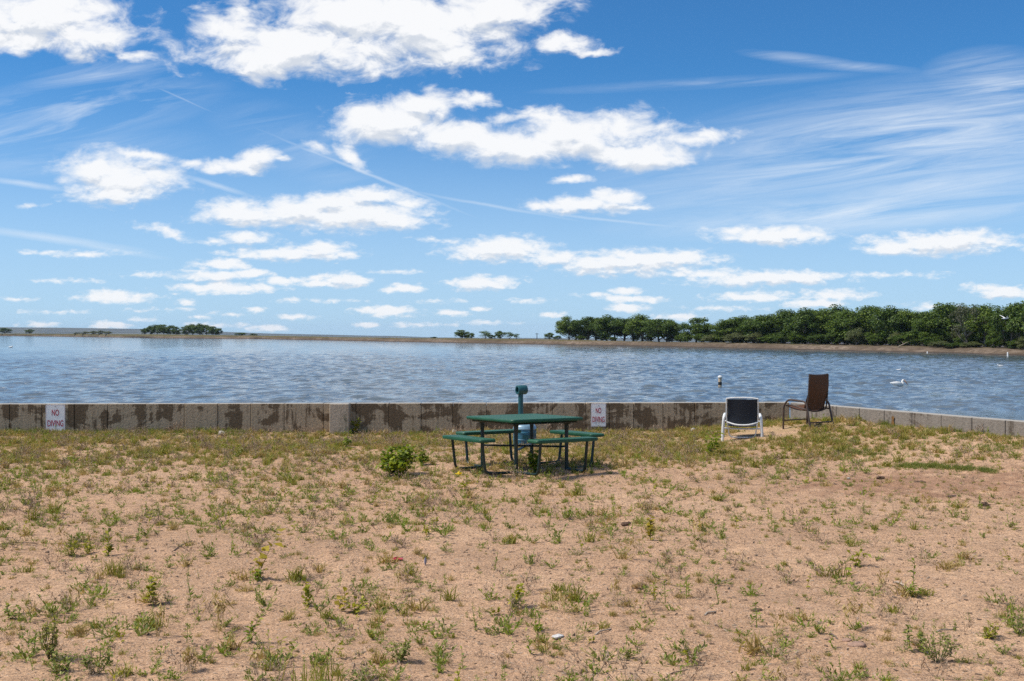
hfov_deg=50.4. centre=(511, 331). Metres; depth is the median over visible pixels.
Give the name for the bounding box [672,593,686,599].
dry tuft
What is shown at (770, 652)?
weed
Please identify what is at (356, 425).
tall weed
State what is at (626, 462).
dry tuft
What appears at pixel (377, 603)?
dry tuft
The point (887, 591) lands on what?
twiggy weed
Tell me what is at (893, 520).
leafy weed
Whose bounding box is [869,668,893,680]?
leafy weed
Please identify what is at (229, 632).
weed
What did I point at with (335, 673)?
grass tuft
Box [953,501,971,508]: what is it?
dry tuft
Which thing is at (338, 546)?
twiggy weed
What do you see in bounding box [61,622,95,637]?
dry tuft
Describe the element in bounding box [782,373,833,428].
back chair
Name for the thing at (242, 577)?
dry tuft
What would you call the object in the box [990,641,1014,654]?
weed
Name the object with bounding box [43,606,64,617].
weed
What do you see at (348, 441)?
leafy weed plant
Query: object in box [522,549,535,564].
weed
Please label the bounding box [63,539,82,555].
yellow bush
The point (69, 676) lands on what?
leafy weed
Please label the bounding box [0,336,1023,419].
water
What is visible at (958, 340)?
understorey bush
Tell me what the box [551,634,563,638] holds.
foil scrap
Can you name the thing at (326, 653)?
weed
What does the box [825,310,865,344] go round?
cottonwood tree
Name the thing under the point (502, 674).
seedling
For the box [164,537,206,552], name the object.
twiggy weed
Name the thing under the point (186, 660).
seeding grass plant
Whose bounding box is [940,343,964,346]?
understorey bush
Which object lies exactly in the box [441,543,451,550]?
weed
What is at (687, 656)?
yellow seedling
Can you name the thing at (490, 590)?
twiggy weed
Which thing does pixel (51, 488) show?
dry tuft
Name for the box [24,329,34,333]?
shore bush
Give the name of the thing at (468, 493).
dry tuft
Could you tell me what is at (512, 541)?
grass tuft
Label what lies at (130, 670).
grass tuft
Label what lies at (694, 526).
seeding grass
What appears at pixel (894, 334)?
understorey bush
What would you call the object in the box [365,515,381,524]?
weed
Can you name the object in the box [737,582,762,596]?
leafy weed
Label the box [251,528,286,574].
yellowed sapling
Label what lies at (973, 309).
cottonwood tree
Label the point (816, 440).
grass cover
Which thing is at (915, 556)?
twiggy weed
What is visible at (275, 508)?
twiggy weed
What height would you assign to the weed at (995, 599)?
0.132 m
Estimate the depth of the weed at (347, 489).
13.40 m
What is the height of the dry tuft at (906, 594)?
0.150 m
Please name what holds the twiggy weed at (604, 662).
on the ground at (950, 608)
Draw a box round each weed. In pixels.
[0,620,16,630]
[1,535,29,550]
[8,491,37,512]
[8,644,33,658]
[9,504,39,515]
[12,611,30,621]
[12,635,42,661]
[18,627,40,643]
[19,493,32,505]
[19,597,69,616]
[19,613,39,622]
[20,490,49,505]
[23,604,45,615]
[33,671,67,680]
[36,594,74,614]
[37,516,48,526]
[39,512,75,524]
[41,552,58,566]
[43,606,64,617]
[50,513,66,524]
[55,613,79,623]
[56,598,81,611]
[56,668,83,680]
[66,534,87,545]
[70,527,86,540]
[72,661,103,677]
[74,576,94,587]
[78,648,97,662]
[80,579,108,593]
[82,594,96,604]
[83,479,100,492]
[85,560,97,580]
[85,620,135,639]
[88,515,106,524]
[88,583,117,598]
[90,652,109,666]
[98,635,118,645]
[99,670,125,680]
[102,614,119,624]
[103,510,121,525]
[109,556,138,563]
[111,580,136,595]
[121,578,141,588]
[122,565,144,579]
[123,556,143,570]
[126,611,149,628]
[127,608,153,621]
[133,612,155,635]
[136,613,156,625]
[136,659,163,675]
[137,473,154,486]
[137,522,153,535]
[141,562,154,570]
[145,506,165,523]
[148,671,169,680]
[149,643,168,654]
[150,587,172,604]
[155,667,178,678]
[161,647,197,671]
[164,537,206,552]
[169,666,187,678]
[183,597,202,614]
[194,518,209,526]
[194,642,214,659]
[197,538,216,550]
[199,647,212,663]
[200,544,217,556]
[202,504,216,514]
[204,601,220,615]
[209,519,228,528]
[213,471,231,484]
[215,514,234,530]
[216,637,234,651]
[217,646,243,656]
[221,500,243,513]
[221,626,236,636]
[233,519,256,531]
[238,509,256,516]
[241,489,258,501]
[242,526,274,547]
[242,662,266,680]
[243,618,262,643]
[245,533,263,545]
[248,647,283,680]
[253,587,276,605]
[255,644,298,667]
[256,653,277,666]
[259,487,273,494]
[259,578,271,589]
[262,498,284,515]
[265,629,297,658]
[265,659,292,677]
[268,673,285,680]
[294,504,311,514]
[294,522,313,532]
[296,519,313,531]
[299,578,321,595]
[301,557,317,573]
[304,595,334,611]
[304,618,321,633]
[305,628,319,635]
[306,649,328,664]
[307,507,335,521]
[308,490,319,501]
[310,647,331,665]
[311,644,334,656]
[315,580,331,588]
[322,619,354,634]
[324,498,338,507]
[325,535,354,553]
[327,608,352,627]
[329,529,350,539]
[337,539,356,547]
[344,484,354,492]
[346,583,370,607]
[348,649,401,680]
[349,583,376,595]
[350,417,360,432]
[351,576,374,587]
[357,519,370,532]
[360,461,378,473]
[362,659,389,668]
[364,618,381,638]
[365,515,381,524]
[365,541,377,550]
[367,579,382,588]
[373,634,385,643]
[378,508,401,522]
[379,532,393,541]
[386,663,410,680]
[388,530,408,546]
[389,595,407,609]
[394,563,420,580]
[395,585,416,599]
[396,513,409,524]
[397,490,418,502]
[397,520,415,531]
[403,619,424,633]
[408,630,424,642]
[409,503,422,516]
[411,621,434,629]
[416,472,440,488]
[423,642,449,655]
[426,617,458,632]
[426,645,456,664]
[427,628,452,637]
[431,518,452,531]
[431,523,452,535]
[432,640,447,653]
[433,508,468,520]
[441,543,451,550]
[452,495,474,507]
[459,514,474,523]
[465,496,481,509]
[478,583,505,600]
[480,579,502,597]
[482,508,497,521]
[485,620,512,635]
[486,562,521,576]
[489,611,520,626]
[495,643,512,666]
[500,569,517,576]
[500,616,522,634]
[503,518,516,528]
[505,591,520,619]
[506,467,523,483]
[507,606,529,616]
[518,666,552,680]
[520,566,540,590]
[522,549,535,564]
[524,603,536,616]
[530,508,547,515]
[533,628,560,643]
[536,643,543,652]
[542,558,559,568]
[544,648,559,655]
[548,523,567,537]
[554,672,582,680]
[557,647,617,680]
[560,584,571,594]
[561,507,572,518]
[561,633,584,641]
[562,597,589,611]
[564,545,592,555]
[573,509,587,518]
[576,621,595,631]
[580,644,628,661]
[580,669,595,680]
[583,660,615,673]
[584,516,606,530]
[586,592,599,598]
[608,645,653,680]
[619,634,639,657]
[626,631,644,645]
[634,619,654,628]
[638,496,672,505]
[645,593,660,610]
[646,515,655,539]
[654,672,678,680]
[658,502,672,513]
[659,644,697,666]
[663,602,680,610]
[666,564,685,578]
[673,647,710,677]
[675,628,707,659]
[679,632,701,661]
[681,666,704,680]
[686,555,700,563]
[690,587,711,599]
[691,529,704,540]
[692,505,708,517]
[696,534,724,548]
[697,518,714,531]
[705,575,730,584]
[713,524,726,538]
[719,493,728,500]
[723,549,754,566]
[725,554,743,567]
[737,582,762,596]
[740,583,757,595]
[751,657,771,664]
[758,642,796,659]
[760,639,819,665]
[768,666,809,680]
[772,560,806,582]
[772,624,785,634]
[776,635,798,646]
[786,504,803,517]
[794,522,828,540]
[794,613,821,626]
[797,458,826,472]
[802,558,855,578]
[812,615,826,632]
[822,662,864,680]
[828,574,848,584]
[843,615,868,629]
[845,512,863,523]
[848,581,867,591]
[854,661,868,677]
[865,587,885,595]
[869,580,905,601]
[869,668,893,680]
[873,601,892,618]
[882,515,903,525]
[894,597,924,618]
[902,621,926,652]
[907,545,937,565]
[908,558,915,590]
[919,654,954,677]
[924,549,941,557]
[946,508,961,517]
[950,611,974,631]
[983,588,1014,604]
[987,593,1023,618]
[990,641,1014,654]
[1003,515,1017,526]
[1007,624,1023,635]
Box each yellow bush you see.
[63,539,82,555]
[82,541,94,553]
[983,620,1002,638]
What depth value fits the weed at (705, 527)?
10.61 m
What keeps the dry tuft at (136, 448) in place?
on the ground at (950, 608)
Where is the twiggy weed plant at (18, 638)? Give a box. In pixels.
[1,627,44,648]
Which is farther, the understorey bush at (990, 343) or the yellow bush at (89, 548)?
the understorey bush at (990, 343)
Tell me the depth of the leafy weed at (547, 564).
9.02 m
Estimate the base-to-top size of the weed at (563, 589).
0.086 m
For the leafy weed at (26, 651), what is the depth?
6.60 m
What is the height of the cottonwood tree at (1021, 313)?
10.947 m
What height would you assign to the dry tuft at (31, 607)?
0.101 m
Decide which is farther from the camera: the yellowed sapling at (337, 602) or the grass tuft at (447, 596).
the grass tuft at (447, 596)
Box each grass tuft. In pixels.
[0,520,9,530]
[18,564,36,572]
[20,438,36,444]
[24,509,42,520]
[43,501,64,513]
[62,595,71,606]
[88,619,100,628]
[106,659,135,677]
[113,570,127,578]
[141,610,170,630]
[159,441,170,449]
[159,448,168,454]
[160,460,173,465]
[259,659,277,670]
[260,456,271,465]
[276,474,285,480]
[280,608,297,620]
[283,474,297,482]
[283,564,306,581]
[316,609,333,619]
[329,664,343,676]
[368,616,382,628]
[377,668,388,677]
[393,606,411,616]
[402,566,419,575]
[439,585,462,601]
[446,630,455,638]
[474,518,493,528]
[476,505,490,513]
[480,479,494,487]
[505,533,518,543]
[531,495,543,503]
[544,465,557,473]
[549,581,569,591]
[551,589,560,600]
[558,581,587,602]
[568,461,578,467]
[571,483,582,496]
[582,529,596,542]
[597,621,611,629]
[709,492,724,501]
[719,452,735,461]
[738,662,752,670]
[748,458,759,467]
[766,434,776,439]
[813,567,826,576]
[819,560,855,578]
[833,444,849,452]
[838,536,862,546]
[839,427,851,435]
[851,658,867,669]
[868,520,881,529]
[878,435,889,440]
[879,460,893,466]
[883,602,903,613]
[892,452,908,462]
[899,431,909,439]
[907,520,919,529]
[920,588,937,596]
[949,450,965,457]
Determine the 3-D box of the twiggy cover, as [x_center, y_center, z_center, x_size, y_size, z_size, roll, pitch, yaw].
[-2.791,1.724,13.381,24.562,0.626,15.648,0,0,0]
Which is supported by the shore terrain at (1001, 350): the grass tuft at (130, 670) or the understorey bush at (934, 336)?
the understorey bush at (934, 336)
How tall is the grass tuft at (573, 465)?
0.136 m
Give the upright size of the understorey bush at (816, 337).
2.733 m
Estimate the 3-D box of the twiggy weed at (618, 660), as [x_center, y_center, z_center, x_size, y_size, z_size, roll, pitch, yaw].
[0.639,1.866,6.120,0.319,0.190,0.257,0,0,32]
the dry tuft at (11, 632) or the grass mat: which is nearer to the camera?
the dry tuft at (11, 632)
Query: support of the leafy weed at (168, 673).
on the ground at (950, 608)
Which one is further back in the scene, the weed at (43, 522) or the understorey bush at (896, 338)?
the understorey bush at (896, 338)
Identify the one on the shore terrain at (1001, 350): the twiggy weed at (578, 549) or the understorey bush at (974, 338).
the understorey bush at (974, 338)
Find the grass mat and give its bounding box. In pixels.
[747,430,1023,476]
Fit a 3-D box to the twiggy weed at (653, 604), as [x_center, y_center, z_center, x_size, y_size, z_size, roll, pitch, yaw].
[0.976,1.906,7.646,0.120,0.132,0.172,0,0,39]
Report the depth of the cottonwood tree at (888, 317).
240.44 m
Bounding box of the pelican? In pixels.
[891,379,907,385]
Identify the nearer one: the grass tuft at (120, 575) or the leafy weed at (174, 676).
the leafy weed at (174, 676)
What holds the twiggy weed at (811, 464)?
on the ground at (950, 608)
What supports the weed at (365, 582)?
on the ground at (950, 608)
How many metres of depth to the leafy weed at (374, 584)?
8.45 m
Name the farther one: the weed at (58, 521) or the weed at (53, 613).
the weed at (58, 521)
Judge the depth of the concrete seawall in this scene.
20.95 m
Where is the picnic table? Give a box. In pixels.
[442,414,603,475]
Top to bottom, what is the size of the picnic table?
0.790 m
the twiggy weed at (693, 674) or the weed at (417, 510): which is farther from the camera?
the weed at (417, 510)
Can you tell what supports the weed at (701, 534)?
on the ground at (950, 608)
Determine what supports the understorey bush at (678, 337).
on the shore terrain at (1001, 350)
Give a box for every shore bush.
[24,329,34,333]
[544,333,553,338]
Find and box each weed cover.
[0,416,1023,680]
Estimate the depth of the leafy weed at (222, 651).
6.67 m
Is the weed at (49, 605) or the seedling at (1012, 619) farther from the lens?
the weed at (49, 605)
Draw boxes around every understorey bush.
[575,335,586,339]
[640,335,653,340]
[674,335,686,341]
[693,333,705,341]
[700,334,720,342]
[721,332,745,342]
[729,333,744,342]
[738,337,754,342]
[744,331,763,343]
[757,335,774,342]
[767,335,784,343]
[774,331,789,343]
[787,333,806,343]
[791,337,809,343]
[804,332,820,343]
[807,334,827,344]
[824,332,842,344]
[827,330,844,341]
[844,327,866,344]
[857,332,872,344]
[865,335,882,345]
[887,332,903,344]
[887,335,904,345]
[901,329,927,345]
[918,337,940,345]
[927,333,943,345]
[927,341,948,346]
[935,329,951,342]
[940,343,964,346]
[946,331,964,343]
[953,335,975,346]
[959,341,984,347]
[969,333,983,346]
[984,339,1001,347]
[985,329,1002,345]
[1000,334,1017,347]
[1006,340,1019,348]
[1015,336,1023,348]
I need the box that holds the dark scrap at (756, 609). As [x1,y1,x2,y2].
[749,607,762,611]
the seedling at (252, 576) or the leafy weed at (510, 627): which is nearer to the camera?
the leafy weed at (510, 627)
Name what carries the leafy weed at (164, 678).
on the ground at (950, 608)
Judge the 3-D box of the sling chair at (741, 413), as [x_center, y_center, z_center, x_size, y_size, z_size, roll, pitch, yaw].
[4.007,1.505,18.928,0.717,0.786,0.714,0,0,12]
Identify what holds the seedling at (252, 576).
on the ground at (950, 608)
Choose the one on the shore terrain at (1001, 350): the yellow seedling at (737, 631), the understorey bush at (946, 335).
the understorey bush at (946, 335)
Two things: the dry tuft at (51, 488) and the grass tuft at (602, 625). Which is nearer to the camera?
the grass tuft at (602, 625)
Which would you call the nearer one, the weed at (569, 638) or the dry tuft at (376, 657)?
the dry tuft at (376, 657)
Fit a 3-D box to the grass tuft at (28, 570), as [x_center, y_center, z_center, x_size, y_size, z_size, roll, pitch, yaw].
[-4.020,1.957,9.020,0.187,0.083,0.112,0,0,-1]
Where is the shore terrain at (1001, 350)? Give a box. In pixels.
[0,334,1023,355]
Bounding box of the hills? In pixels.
[0,327,788,341]
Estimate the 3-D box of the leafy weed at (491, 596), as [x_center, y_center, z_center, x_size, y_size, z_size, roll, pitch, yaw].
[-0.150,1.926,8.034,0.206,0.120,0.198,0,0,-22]
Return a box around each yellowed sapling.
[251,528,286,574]
[334,587,351,610]
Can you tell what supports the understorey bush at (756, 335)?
on the shore terrain at (1001, 350)
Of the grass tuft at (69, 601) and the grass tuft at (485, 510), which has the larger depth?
the grass tuft at (485, 510)
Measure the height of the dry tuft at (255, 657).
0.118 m
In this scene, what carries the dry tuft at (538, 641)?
on the ground at (950, 608)
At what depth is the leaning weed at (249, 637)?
6.97 m
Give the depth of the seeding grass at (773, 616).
7.00 m
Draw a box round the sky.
[0,0,1023,337]
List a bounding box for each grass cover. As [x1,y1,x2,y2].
[0,414,1023,677]
[0,414,1023,679]
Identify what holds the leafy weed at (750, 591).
on the ground at (950, 608)
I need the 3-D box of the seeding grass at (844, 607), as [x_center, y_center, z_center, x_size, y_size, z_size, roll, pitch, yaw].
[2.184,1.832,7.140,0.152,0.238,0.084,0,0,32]
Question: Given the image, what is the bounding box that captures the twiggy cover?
[0,415,1023,680]
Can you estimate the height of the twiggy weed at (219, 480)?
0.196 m
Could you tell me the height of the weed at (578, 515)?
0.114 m
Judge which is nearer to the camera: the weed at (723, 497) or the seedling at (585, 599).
the seedling at (585, 599)
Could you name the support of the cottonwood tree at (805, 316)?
on the shore terrain at (1001, 350)
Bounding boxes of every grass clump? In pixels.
[95,559,125,576]
[282,648,368,680]
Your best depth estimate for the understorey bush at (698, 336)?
303.29 m
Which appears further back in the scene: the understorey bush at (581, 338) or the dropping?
the understorey bush at (581, 338)
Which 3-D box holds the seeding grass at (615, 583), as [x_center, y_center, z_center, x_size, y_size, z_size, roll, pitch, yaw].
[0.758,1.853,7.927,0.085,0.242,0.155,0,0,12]
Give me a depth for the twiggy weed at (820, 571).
8.79 m
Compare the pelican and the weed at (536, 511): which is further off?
the pelican
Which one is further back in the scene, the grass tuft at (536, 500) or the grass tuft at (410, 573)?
the grass tuft at (536, 500)
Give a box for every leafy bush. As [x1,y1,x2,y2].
[375,444,417,476]
[417,447,429,463]
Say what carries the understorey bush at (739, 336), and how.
on the shore terrain at (1001, 350)
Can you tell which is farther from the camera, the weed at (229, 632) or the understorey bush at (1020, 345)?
the understorey bush at (1020, 345)
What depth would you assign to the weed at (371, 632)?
7.04 m
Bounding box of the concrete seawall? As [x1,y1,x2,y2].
[0,402,1023,436]
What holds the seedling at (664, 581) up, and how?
on the ground at (950, 608)
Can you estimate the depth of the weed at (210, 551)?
9.46 m
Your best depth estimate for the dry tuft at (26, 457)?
16.55 m
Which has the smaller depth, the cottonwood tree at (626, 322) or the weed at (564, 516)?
the weed at (564, 516)
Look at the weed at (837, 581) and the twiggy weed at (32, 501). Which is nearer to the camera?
the weed at (837, 581)
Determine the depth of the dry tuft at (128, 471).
15.13 m
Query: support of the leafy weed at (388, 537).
on the ground at (950, 608)
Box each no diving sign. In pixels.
[46,405,64,430]
[591,403,605,426]
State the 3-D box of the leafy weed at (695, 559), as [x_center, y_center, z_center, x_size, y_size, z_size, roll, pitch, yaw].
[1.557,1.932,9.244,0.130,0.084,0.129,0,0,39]
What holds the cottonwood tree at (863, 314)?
on the shore terrain at (1001, 350)
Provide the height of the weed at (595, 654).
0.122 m
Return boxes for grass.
[0,415,1020,438]
[19,527,32,544]
[51,539,65,558]
[55,525,69,541]
[68,584,84,608]
[147,596,166,636]
[212,622,221,636]
[255,497,265,511]
[258,480,269,495]
[393,567,409,589]
[465,498,473,513]
[553,592,566,609]
[560,585,579,614]
[600,515,614,533]
[610,571,622,602]
[624,538,639,559]
[692,515,706,539]
[768,665,787,680]
[769,610,791,637]
[789,656,803,673]
[835,597,857,629]
[846,588,873,629]
[875,567,888,593]
[918,493,933,510]
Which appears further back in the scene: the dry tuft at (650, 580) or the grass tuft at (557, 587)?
the dry tuft at (650, 580)
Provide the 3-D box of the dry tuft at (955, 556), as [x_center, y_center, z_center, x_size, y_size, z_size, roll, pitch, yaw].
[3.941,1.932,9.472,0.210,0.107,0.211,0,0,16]
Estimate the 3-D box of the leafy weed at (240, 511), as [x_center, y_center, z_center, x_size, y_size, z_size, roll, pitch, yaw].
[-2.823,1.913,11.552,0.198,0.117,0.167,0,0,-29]
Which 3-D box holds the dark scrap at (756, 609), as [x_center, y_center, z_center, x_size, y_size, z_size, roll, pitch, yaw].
[1.722,1.959,7.643,0.105,0.028,0.086,0,0,-9]
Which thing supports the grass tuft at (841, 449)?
on the ground at (950, 608)
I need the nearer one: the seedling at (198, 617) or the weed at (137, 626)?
the weed at (137, 626)
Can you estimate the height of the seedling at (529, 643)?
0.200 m
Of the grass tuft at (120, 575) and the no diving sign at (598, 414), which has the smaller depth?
the grass tuft at (120, 575)
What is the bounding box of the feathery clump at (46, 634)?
[36,615,61,658]
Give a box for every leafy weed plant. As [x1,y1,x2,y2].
[2,603,20,619]
[41,647,76,674]
[79,645,112,673]
[254,568,264,581]
[341,666,377,680]
[342,437,351,446]
[345,595,367,613]
[383,637,412,662]
[525,449,542,472]
[704,432,724,453]
[847,546,871,565]
[905,583,923,596]
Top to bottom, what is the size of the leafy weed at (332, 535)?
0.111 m
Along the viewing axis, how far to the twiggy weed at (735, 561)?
8.91 m
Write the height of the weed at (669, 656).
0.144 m
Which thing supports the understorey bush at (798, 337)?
on the shore terrain at (1001, 350)
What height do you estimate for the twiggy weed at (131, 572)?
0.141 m
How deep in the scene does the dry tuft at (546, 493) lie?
13.24 m
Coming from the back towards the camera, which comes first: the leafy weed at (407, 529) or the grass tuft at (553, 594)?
the leafy weed at (407, 529)
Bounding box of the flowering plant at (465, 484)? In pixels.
[455,472,470,489]
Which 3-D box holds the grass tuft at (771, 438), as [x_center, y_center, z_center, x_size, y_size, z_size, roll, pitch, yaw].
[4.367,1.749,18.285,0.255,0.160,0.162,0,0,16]
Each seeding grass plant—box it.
[182,645,198,672]
[198,591,234,630]
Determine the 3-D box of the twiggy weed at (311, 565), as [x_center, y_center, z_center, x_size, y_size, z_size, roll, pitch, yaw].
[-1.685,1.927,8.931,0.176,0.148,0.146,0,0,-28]
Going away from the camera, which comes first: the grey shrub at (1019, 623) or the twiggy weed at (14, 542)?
the grey shrub at (1019, 623)
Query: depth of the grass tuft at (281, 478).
14.46 m
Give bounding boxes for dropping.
[631,582,646,588]
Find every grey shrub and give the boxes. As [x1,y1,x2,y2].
[920,630,962,661]
[1002,610,1023,633]
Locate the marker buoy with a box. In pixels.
[718,375,721,385]
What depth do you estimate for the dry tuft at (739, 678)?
6.03 m
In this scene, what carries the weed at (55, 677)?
on the ground at (950, 608)
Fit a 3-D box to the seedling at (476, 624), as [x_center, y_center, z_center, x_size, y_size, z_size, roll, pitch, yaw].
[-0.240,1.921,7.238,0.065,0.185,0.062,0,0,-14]
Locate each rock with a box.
[841,638,851,641]
[847,641,865,646]
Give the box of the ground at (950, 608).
[0,420,1023,680]
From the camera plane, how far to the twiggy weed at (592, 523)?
10.47 m
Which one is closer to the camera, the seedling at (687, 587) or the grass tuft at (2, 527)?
the seedling at (687, 587)
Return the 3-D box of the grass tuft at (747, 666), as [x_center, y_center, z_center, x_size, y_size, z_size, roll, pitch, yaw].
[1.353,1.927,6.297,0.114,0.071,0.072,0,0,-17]
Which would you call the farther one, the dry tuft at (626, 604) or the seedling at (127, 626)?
the dry tuft at (626, 604)
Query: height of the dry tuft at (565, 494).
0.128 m
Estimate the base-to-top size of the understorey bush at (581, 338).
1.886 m
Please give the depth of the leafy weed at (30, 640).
6.96 m
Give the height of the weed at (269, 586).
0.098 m
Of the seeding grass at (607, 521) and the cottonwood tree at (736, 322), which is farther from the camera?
the cottonwood tree at (736, 322)
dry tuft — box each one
[1,459,11,468]
[5,627,18,635]
[18,528,35,536]
[21,601,40,612]
[24,453,31,461]
[39,463,58,469]
[42,484,58,491]
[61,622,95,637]
[91,568,105,578]
[119,468,135,474]
[132,591,162,602]
[134,444,143,451]
[167,520,181,530]
[175,556,195,566]
[208,631,247,651]
[222,496,234,504]
[233,569,251,580]
[234,581,252,591]
[247,641,282,660]
[259,473,270,480]
[302,562,332,572]
[315,477,330,485]
[335,478,349,488]
[363,476,376,484]
[364,645,390,663]
[367,596,396,610]
[368,547,403,563]
[372,612,386,622]
[401,594,435,611]
[412,547,422,553]
[448,465,462,472]
[461,487,478,498]
[489,461,501,470]
[510,605,528,614]
[529,637,546,642]
[531,640,552,649]
[537,487,552,495]
[538,599,558,609]
[561,485,572,496]
[568,455,580,463]
[592,506,614,515]
[609,461,623,467]
[612,549,635,559]
[617,598,632,606]
[618,456,631,465]
[639,500,654,510]
[641,523,661,531]
[644,576,659,582]
[651,502,661,510]
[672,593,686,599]
[681,460,696,467]
[725,483,741,493]
[729,671,755,680]
[736,629,773,656]
[790,606,816,621]
[824,438,833,445]
[876,632,896,641]
[886,577,923,598]
[904,441,921,446]
[930,445,942,452]
[932,557,962,571]
[944,423,953,431]
[952,550,968,559]
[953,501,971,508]
[954,551,977,559]
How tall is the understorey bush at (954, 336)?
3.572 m
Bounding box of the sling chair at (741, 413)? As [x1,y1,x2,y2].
[721,397,762,440]
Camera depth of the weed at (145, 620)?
7.39 m
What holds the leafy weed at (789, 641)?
on the ground at (950, 608)
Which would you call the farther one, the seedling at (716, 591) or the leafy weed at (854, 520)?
the leafy weed at (854, 520)
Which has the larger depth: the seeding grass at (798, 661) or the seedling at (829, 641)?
the seedling at (829, 641)
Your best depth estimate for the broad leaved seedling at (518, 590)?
7.79 m
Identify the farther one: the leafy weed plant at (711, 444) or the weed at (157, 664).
the leafy weed plant at (711, 444)
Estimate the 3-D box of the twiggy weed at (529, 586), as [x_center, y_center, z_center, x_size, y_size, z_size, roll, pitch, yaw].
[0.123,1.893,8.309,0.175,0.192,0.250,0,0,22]
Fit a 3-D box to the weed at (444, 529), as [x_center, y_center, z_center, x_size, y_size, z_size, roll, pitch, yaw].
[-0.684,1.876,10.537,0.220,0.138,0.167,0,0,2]
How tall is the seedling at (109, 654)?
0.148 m
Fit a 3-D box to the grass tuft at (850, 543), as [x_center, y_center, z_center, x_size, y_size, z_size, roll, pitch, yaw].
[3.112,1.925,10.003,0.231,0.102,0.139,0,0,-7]
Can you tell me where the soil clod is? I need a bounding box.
[620,521,631,525]
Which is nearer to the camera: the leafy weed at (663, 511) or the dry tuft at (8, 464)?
the leafy weed at (663, 511)
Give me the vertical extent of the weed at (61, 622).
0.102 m
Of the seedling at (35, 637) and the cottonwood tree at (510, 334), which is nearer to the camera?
the seedling at (35, 637)
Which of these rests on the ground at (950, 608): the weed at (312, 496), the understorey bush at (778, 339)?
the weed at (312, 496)
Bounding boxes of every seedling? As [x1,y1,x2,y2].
[29,629,38,653]
[105,645,112,665]
[113,660,119,680]
[120,614,129,629]
[184,623,192,643]
[186,573,194,595]
[191,605,200,620]
[248,566,254,583]
[254,634,261,647]
[335,642,344,657]
[436,652,446,672]
[454,667,460,680]
[458,646,466,668]
[472,607,479,629]
[489,607,499,614]
[500,666,507,679]
[508,583,526,607]
[526,627,533,653]
[530,606,542,630]
[583,591,589,610]
[583,600,589,616]
[651,583,657,600]
[659,579,669,602]
[683,574,690,598]
[683,645,690,666]
[712,577,721,603]
[734,629,744,644]
[749,600,760,627]
[761,656,768,678]
[827,624,836,647]
[845,567,853,584]
[977,494,983,508]
[1004,602,1016,623]
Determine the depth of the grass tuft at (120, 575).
8.83 m
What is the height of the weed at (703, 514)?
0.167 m
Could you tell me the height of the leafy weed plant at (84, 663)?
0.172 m
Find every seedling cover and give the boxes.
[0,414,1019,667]
[16,422,1022,637]
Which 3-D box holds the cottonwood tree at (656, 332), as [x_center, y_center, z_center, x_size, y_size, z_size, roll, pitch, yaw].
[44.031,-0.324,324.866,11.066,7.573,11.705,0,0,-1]
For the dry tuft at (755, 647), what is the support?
on the ground at (950, 608)
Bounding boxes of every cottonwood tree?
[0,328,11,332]
[145,325,154,333]
[151,324,161,333]
[156,324,169,333]
[164,325,175,334]
[170,326,180,334]
[179,325,191,334]
[186,324,195,334]
[191,323,203,334]
[200,324,210,334]
[206,326,219,334]
[214,328,222,334]
[454,330,469,337]
[479,331,491,338]
[494,331,506,337]
[504,332,513,338]
[554,316,579,339]
[560,321,590,339]
[568,316,604,339]
[589,314,624,340]
[604,318,638,340]
[623,313,655,340]
[623,316,640,340]
[641,318,674,341]
[659,321,686,341]
[679,317,714,342]
[708,319,740,342]
[722,315,756,342]
[737,314,784,342]
[764,309,803,343]
[782,307,825,343]
[803,308,838,343]
[814,303,852,330]
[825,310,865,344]
[847,305,886,344]
[864,306,892,344]
[867,305,910,345]
[887,308,923,345]
[908,311,945,344]
[921,309,956,344]
[923,302,967,346]
[938,302,967,334]
[946,305,985,346]
[959,304,993,346]
[964,303,1001,346]
[986,305,1006,346]
[988,306,1023,348]
[1006,300,1023,338]
[1015,307,1023,331]
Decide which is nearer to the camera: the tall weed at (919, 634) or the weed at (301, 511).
the tall weed at (919, 634)
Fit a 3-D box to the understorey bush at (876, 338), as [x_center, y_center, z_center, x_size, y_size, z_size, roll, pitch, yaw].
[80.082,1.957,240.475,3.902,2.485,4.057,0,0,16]
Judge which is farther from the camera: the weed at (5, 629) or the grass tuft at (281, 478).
the grass tuft at (281, 478)
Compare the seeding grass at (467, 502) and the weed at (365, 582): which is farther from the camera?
the seeding grass at (467, 502)
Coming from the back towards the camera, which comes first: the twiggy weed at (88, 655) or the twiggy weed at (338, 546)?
the twiggy weed at (338, 546)
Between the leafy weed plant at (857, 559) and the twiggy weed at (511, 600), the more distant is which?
the leafy weed plant at (857, 559)
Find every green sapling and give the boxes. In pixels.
[102,528,114,554]
[142,576,159,602]
[301,577,314,606]
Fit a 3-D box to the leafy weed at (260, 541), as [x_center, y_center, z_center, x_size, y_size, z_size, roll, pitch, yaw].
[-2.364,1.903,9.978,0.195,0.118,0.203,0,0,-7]
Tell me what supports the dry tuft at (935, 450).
on the ground at (950, 608)
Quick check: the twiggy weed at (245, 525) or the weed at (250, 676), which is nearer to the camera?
the weed at (250, 676)
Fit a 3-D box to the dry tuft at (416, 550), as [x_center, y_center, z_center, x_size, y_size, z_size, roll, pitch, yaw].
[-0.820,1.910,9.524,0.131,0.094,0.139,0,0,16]
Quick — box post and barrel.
[513,385,536,444]
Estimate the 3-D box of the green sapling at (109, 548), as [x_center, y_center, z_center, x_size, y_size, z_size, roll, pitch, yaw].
[-3.552,1.849,9.562,0.107,0.240,0.112,0,0,45]
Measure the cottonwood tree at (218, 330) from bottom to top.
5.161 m
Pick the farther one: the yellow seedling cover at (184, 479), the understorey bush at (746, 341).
the understorey bush at (746, 341)

